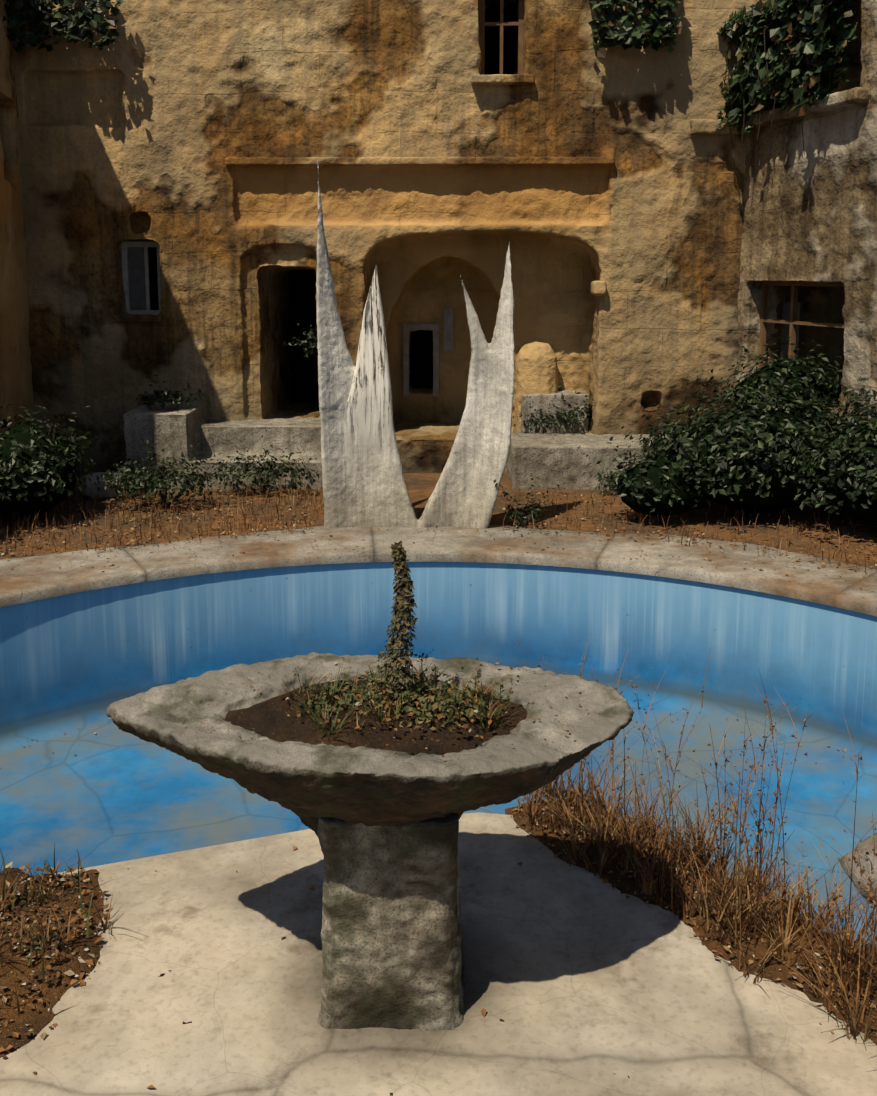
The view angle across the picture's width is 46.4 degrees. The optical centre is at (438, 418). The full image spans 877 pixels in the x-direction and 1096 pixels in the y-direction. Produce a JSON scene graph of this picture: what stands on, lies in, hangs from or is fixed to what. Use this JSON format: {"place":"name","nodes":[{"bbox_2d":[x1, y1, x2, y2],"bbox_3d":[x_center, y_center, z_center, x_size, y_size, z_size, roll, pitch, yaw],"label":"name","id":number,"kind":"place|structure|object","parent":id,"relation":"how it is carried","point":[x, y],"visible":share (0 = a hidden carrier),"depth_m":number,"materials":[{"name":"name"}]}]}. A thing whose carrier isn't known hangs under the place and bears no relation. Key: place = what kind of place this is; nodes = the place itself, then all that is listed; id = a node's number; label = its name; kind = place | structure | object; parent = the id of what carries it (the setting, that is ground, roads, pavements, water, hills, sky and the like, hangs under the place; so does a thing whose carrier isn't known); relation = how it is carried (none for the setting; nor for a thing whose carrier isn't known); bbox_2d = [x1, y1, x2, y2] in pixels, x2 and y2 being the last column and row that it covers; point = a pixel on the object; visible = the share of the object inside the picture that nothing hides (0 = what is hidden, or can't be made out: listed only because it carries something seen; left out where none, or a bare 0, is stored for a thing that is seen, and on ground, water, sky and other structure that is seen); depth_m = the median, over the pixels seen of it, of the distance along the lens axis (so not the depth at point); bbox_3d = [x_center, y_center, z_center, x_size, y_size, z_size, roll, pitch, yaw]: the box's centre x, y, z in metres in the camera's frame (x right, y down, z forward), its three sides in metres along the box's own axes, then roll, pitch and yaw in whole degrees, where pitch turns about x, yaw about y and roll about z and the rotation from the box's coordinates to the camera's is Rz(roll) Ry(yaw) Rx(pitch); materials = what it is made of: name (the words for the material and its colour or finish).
{"place":"outdoors","nodes":[
{"label":"outdoors","id":0,"kind":"place"},
{"bbox_2d":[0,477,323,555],"bbox_3d":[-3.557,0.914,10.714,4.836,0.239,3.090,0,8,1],"label":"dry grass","id":1,"kind":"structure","parent":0,"point":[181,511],"depth_m":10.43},
{"bbox_2d":[280,664,500,735],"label":"plants","id":2,"kind":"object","parent":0,"point":[387,715],"depth_m":3.42,"materials":[{"name":"green plant"}]},
{"bbox_2d":[286,657,516,740],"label":"planter plants","id":3,"kind":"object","parent":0,"point":[402,706],"depth_m":3.42,"materials":[{"name":"green plant"}]},
{"bbox_2d":[0,812,876,1095],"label":"platform paving","id":4,"kind":"structure","parent":0,"point":[579,981],"depth_m":3.47,"materials":[{"name":"beige concrete"}]},
{"bbox_2d":[0,868,103,1057],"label":"soil bed","id":5,"kind":"object","parent":4,"relation":"on","point":[41,1019],"visible":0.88,"depth_m":3.65,"materials":[{"name":"soil"}]},
{"bbox_2d":[0,846,93,1014],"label":"dry grass","id":6,"kind":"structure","parent":5,"relation":"on","point":[21,943],"depth_m":3.87,"materials":[{"name":"brown plant"}]},
{"bbox_2d":[0,871,100,1025],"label":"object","id":7,"kind":"object","parent":5,"relation":"on","point":[86,949],"visible":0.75,"depth_m":3.73,"materials":[{"name":"brown plant"}]},
{"bbox_2d":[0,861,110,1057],"bbox_3d":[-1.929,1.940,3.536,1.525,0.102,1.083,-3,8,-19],"label":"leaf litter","id":8,"kind":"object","parent":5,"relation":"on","point":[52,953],"visible":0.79,"depth_m":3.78,"materials":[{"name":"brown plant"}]},
{"bbox_2d":[24,858,92,967],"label":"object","id":9,"kind":"object","parent":5,"relation":"on","point":[39,887],"visible":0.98,"depth_m":3.80,"materials":[{"name":"brown plant"}]},
{"bbox_2d":[0,856,122,964],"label":"dry grass","id":10,"kind":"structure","parent":5,"relation":"on","point":[41,930],"depth_m":3.78,"materials":[{"name":"brown plant"}]},
{"bbox_2d":[317,814,464,1030],"bbox_3d":[-0.156,1.669,3.555,0.534,0.836,0.529,0,8,1],"label":"fountain pedestal","id":11,"kind":"object","parent":4,"relation":"on","point":[392,944],"visible":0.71,"depth_m":3.33,"materials":[{"name":"stone"}]},
{"bbox_2d":[106,652,633,836],"bbox_3d":[-0.237,1.192,3.494,1.780,0.510,0.979,0,8,1],"label":"fountain basin","id":12,"kind":"object","parent":11,"relation":"on","point":[308,784],"visible":0.73,"depth_m":3.23,"materials":[{"name":"stone"}]},
{"bbox_2d":[225,680,526,754],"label":"planter soil","id":13,"kind":"structure","parent":12,"relation":"on","point":[266,718],"depth_m":3.33,"materials":[{"name":"brown soil"}]},
{"bbox_2d":[277,671,506,730],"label":"plants","id":14,"kind":"object","parent":13,"relation":"on","point":[464,726],"visible":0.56,"depth_m":3.39,"materials":[{"name":"green plant"}]},
{"bbox_2d":[381,540,417,705],"bbox_3d":[-0.132,0.695,3.435,0.130,0.582,0.138,0,8,1],"label":"columnar plant","id":15,"kind":"object","parent":13,"relation":"on","point":[404,604],"visible":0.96,"depth_m":3.42,"materials":[{"name":"green plant"}]},
{"bbox_2d":[298,666,503,730],"bbox_3d":[-0.127,0.944,3.468,0.700,0.121,0.377,0,8,1],"label":"ground cover plant","id":16,"kind":"object","parent":13,"relation":"on","point":[433,707],"visible":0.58,"depth_m":3.41,"materials":[{"name":"green plant"}]},
{"bbox_2d":[293,648,522,728],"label":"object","id":17,"kind":"object","parent":13,"relation":"on","point":[408,697],"visible":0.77,"depth_m":3.43,"materials":[{"name":"green plant"}]},
{"bbox_2d":[181,657,588,759],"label":"pebbles","id":18,"kind":"object","parent":12,"relation":"on","point":[322,742],"visible":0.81,"depth_m":3.30,"materials":[{"name":"grey stone"}]},
{"bbox_2d":[33,846,833,1094],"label":"fallen leaves","id":19,"kind":"object","parent":4,"relation":"on","point":[483,1011],"visible":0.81,"depth_m":3.43,"materials":[{"name":"brown plant"}]},
{"bbox_2d":[505,792,876,1044],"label":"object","id":20,"kind":"object","parent":4,"relation":"on","point":[771,973],"visible":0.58,"depth_m":3.80,"materials":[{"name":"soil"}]},
{"bbox_2d":[511,798,821,1005],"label":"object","id":21,"kind":"object","parent":20,"relation":"on","point":[729,946],"visible":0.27,"depth_m":3.92,"materials":[{"name":"brown plant"}]},
{"bbox_2d":[508,745,876,1040],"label":"dry grass weeds","id":22,"kind":"object","parent":20,"relation":"on","point":[794,906],"depth_m":3.94,"materials":[{"name":"brown plant"}]},
{"bbox_2d":[510,788,876,1033],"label":"leaf litter","id":23,"kind":"object","parent":20,"relation":"on","point":[792,974],"visible":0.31,"depth_m":3.90,"materials":[{"name":"brown plant"}]},
{"bbox_2d":[517,641,876,1013],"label":"weed stalks","id":24,"kind":"object","parent":20,"relation":"on","point":[721,859],"visible":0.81,"depth_m":3.87,"materials":[{"name":"brown plant"}]},
{"bbox_2d":[839,833,876,903],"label":"rock block","id":25,"kind":"object","parent":4,"relation":"on","point":[856,874],"visible":0.77,"depth_m":4.12,"materials":[{"name":"grey stone"}]},
{"bbox_2d":[0,525,876,616],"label":"pool rim","id":26,"kind":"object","parent":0,"point":[45,578],"depth_m":9.11,"materials":[{"name":"stone"}]},
{"bbox_2d":[316,160,514,528],"bbox_3d":[-0.217,-0.647,10.055,1.917,3.685,0.448,0,8,1],"label":"wing sculpture","id":27,"kind":"object","parent":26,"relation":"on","point":[465,493],"visible":0.79,"depth_m":10.10,"materials":[{"name":"stone"}]},
{"bbox_2d":[344,264,402,476],"bbox_3d":[-0.634,-0.413,10.094,0.646,2.180,0.323,0,8,1],"label":"sculpture wing feather","id":28,"kind":"object","parent":27,"relation":"attached to","point":[370,342],"visible":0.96,"depth_m":10.04,"materials":[{"name":"white stone"}]},
{"bbox_2d":[0,525,875,590],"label":"coping leaf litter","id":29,"kind":"object","parent":26,"relation":"on","point":[452,539],"visible":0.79,"depth_m":9.28,"materials":[{"name":"brown plant"}]},
{"bbox_2d":[0,472,876,569],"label":"ground","id":30,"kind":"structure","parent":0,"point":[420,487],"depth_m":10.64,"materials":[{"name":"brown soil"}]},
{"bbox_2d":[0,0,34,432],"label":"wall","id":31,"kind":"structure","parent":30,"relation":"on","point":[16,387],"depth_m":12.23,"materials":[{"name":"stone"}]},
{"bbox_2d":[2,0,123,52],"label":"hanging plant","id":32,"kind":"object","parent":31,"relation":"attached to","point":[31,10],"visible":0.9,"depth_m":12.11,"materials":[{"name":"green plant"}]},
{"bbox_2d":[0,423,75,513],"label":"shrub","id":33,"kind":"object","parent":30,"relation":"on","point":[33,504],"visible":0.56,"depth_m":10.32,"materials":[{"name":"green plant"}]},
{"bbox_2d":[0,403,105,518],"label":"shrub","id":34,"kind":"object","parent":30,"relation":"on","point":[11,459],"depth_m":10.30,"materials":[{"name":"green plant"}]},
{"bbox_2d":[79,472,128,497],"bbox_3d":[-3.849,0.753,11.794,0.596,0.261,0.405,0,8,1],"label":"rock","id":35,"kind":"object","parent":30,"relation":"on","point":[109,492],"visible":0.58,"depth_m":11.64,"materials":[{"name":"grey stone"}]},
{"bbox_2d":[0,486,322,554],"bbox_3d":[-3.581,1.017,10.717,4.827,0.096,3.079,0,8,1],"label":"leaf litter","id":36,"kind":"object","parent":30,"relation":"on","point":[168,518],"visible":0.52,"depth_m":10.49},
{"bbox_2d":[95,431,318,508],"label":"plants","id":37,"kind":"object","parent":30,"relation":"on","point":[126,475],"depth_m":11.40,"materials":[{"name":"green plant"}]},
{"bbox_2d":[123,390,659,488],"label":"walls","id":38,"kind":"structure","parent":30,"relation":"on","point":[548,457],"depth_m":12.21,"materials":[{"name":"stone"}]},
{"bbox_2d":[136,373,212,409],"bbox_3d":[-3.286,-0.326,12.402,0.917,0.458,0.857,0,8,1],"label":"plant","id":39,"kind":"object","parent":38,"relation":"on","point":[150,399],"visible":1,"depth_m":12.40,"materials":[{"name":"green plant"}]},
{"bbox_2d":[513,380,593,433],"bbox_3d":[1.523,-0.146,13.273,1.339,0.669,0.766,0,8,1],"label":"plant","id":40,"kind":"object","parent":38,"relation":"on","point":[549,420],"visible":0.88,"depth_m":13.18,"materials":[{"name":"green plant"}]},
{"bbox_2d":[13,0,861,473],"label":"back wall","id":41,"kind":"structure","parent":30,"relation":"on","point":[147,120],"depth_m":12.74,"materials":[{"name":"stone"}]},
{"bbox_2d":[121,241,160,314],"bbox_3d":[-3.776,-1.785,13.100,0.520,0.940,0.060,0,8,1],"label":"window frame","id":42,"kind":"object","parent":41,"relation":"attached to","point":[125,245],"visible":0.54,"depth_m":13.07,"materials":[{"name":"white paint"}]},
{"bbox_2d":[128,247,146,309],"bbox_3d":[-3.856,-1.787,13.111,0.220,0.800,0.020,0,8,1],"label":"shutter window","id":43,"kind":"structure","parent":42,"relation":"attached to","point":[136,270],"depth_m":13.10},
{"bbox_2d":[283,323,317,357],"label":"shrub","id":44,"kind":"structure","parent":41,"relation":"attached to","point":[308,343],"depth_m":13.10,"materials":[{"name":"green plant"}]},
{"bbox_2d":[403,309,452,395],"bbox_3d":[-0.146,-0.940,14.665,0.720,1.250,0.060,0,8,1],"label":"window frame","id":45,"kind":"object","parent":41,"relation":"attached to","point":[448,329],"visible":0.96,"depth_m":14.62,"materials":[{"name":"white paint"}]},
{"bbox_2d":[115,119,748,432],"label":"wall trim","id":46,"kind":"structure","parent":41,"relation":"attached to","point":[536,370],"depth_m":12.58,"materials":[{"name":"stone"}]},
{"bbox_2d":[478,0,524,74],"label":"window frame","id":47,"kind":"object","parent":41,"relation":"attached to","point":[501,23],"visible":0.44,"depth_m":12.72,"materials":[{"name":"brown wood"}]},
{"bbox_2d":[471,74,533,85],"bbox_3d":[0.780,-4.127,12.558,0.768,0.122,0.411,0,8,1],"label":"window sill","id":48,"kind":"structure","parent":41,"relation":"attached to","point":[500,79],"depth_m":12.36,"materials":[{"name":"stone"}]},
{"bbox_2d":[588,0,681,57],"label":"hanging plant","id":49,"kind":"object","parent":41,"relation":"attached to","point":[608,24],"visible":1,"depth_m":12.06,"materials":[{"name":"green plant"}]},
{"bbox_2d":[780,302,802,359],"bbox_3d":[4.613,-0.880,12.196,0.114,1.180,1.420,-4,9,-27],"label":"shutter window","id":50,"kind":"structure","parent":41,"relation":"attached to","point":[785,316],"depth_m":12.65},
{"bbox_2d":[0,562,876,951],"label":"pool","id":51,"kind":"structure","parent":30,"relation":"in","point":[110,790],"depth_m":8.37,"materials":[{"name":"blue paint"}]},
{"bbox_2d":[493,447,651,527],"bbox_3d":[1.578,0.679,11.156,2.051,0.657,2.296,0,8,1],"label":"plant","id":52,"kind":"object","parent":30,"relation":"on","point":[535,514],"depth_m":10.29,"materials":[{"name":"plant"}]},
{"bbox_2d":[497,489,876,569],"bbox_3d":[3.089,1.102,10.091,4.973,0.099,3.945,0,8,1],"label":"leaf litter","id":53,"kind":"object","parent":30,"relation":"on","point":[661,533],"visible":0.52,"depth_m":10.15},
{"bbox_2d":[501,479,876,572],"bbox_3d":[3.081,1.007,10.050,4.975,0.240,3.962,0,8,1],"label":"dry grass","id":54,"kind":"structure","parent":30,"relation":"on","point":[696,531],"depth_m":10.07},
{"bbox_2d":[578,336,876,523],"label":"shrub","id":55,"kind":"object","parent":30,"relation":"on","point":[662,441],"depth_m":10.25,"materials":[{"name":"green plant"}]},
{"bbox_2d":[736,0,876,510],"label":"wall","id":56,"kind":"structure","parent":30,"relation":"on","point":[810,215],"depth_m":11.20,"materials":[{"name":"stone"}]},
{"bbox_2d":[715,0,857,133],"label":"ivy","id":57,"kind":"object","parent":56,"relation":"attached to","point":[821,47],"visible":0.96,"depth_m":11.25,"materials":[{"name":"green plant"}]},
{"bbox_2d":[723,15,810,167],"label":"ivy right twig stems","id":58,"kind":"object","parent":57,"relation":"attached to","point":[760,88],"visible":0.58,"depth_m":11.74,"materials":[{"name":"plant"}]},
{"bbox_2d":[758,281,844,403],"bbox_3d":[4.297,-0.910,11.939,0.060,1.350,1.800,-2,8,-16],"label":"window frame","id":59,"kind":"object","parent":56,"relation":"attached to","point":[793,322],"visible":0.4,"depth_m":12.18,"materials":[{"name":"brown wood"}]},
{"bbox_2d":[740,87,869,128],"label":"wall sill","id":60,"kind":"structure","parent":56,"relation":"attached to","point":[843,99],"depth_m":10.99,"materials":[{"name":"stone"}]},
{"bbox_2d":[20,699,861,782],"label":"leaf litter","id":61,"kind":"object","parent":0,"point":[640,699],"visible":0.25,"depth_m":8.14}
]}

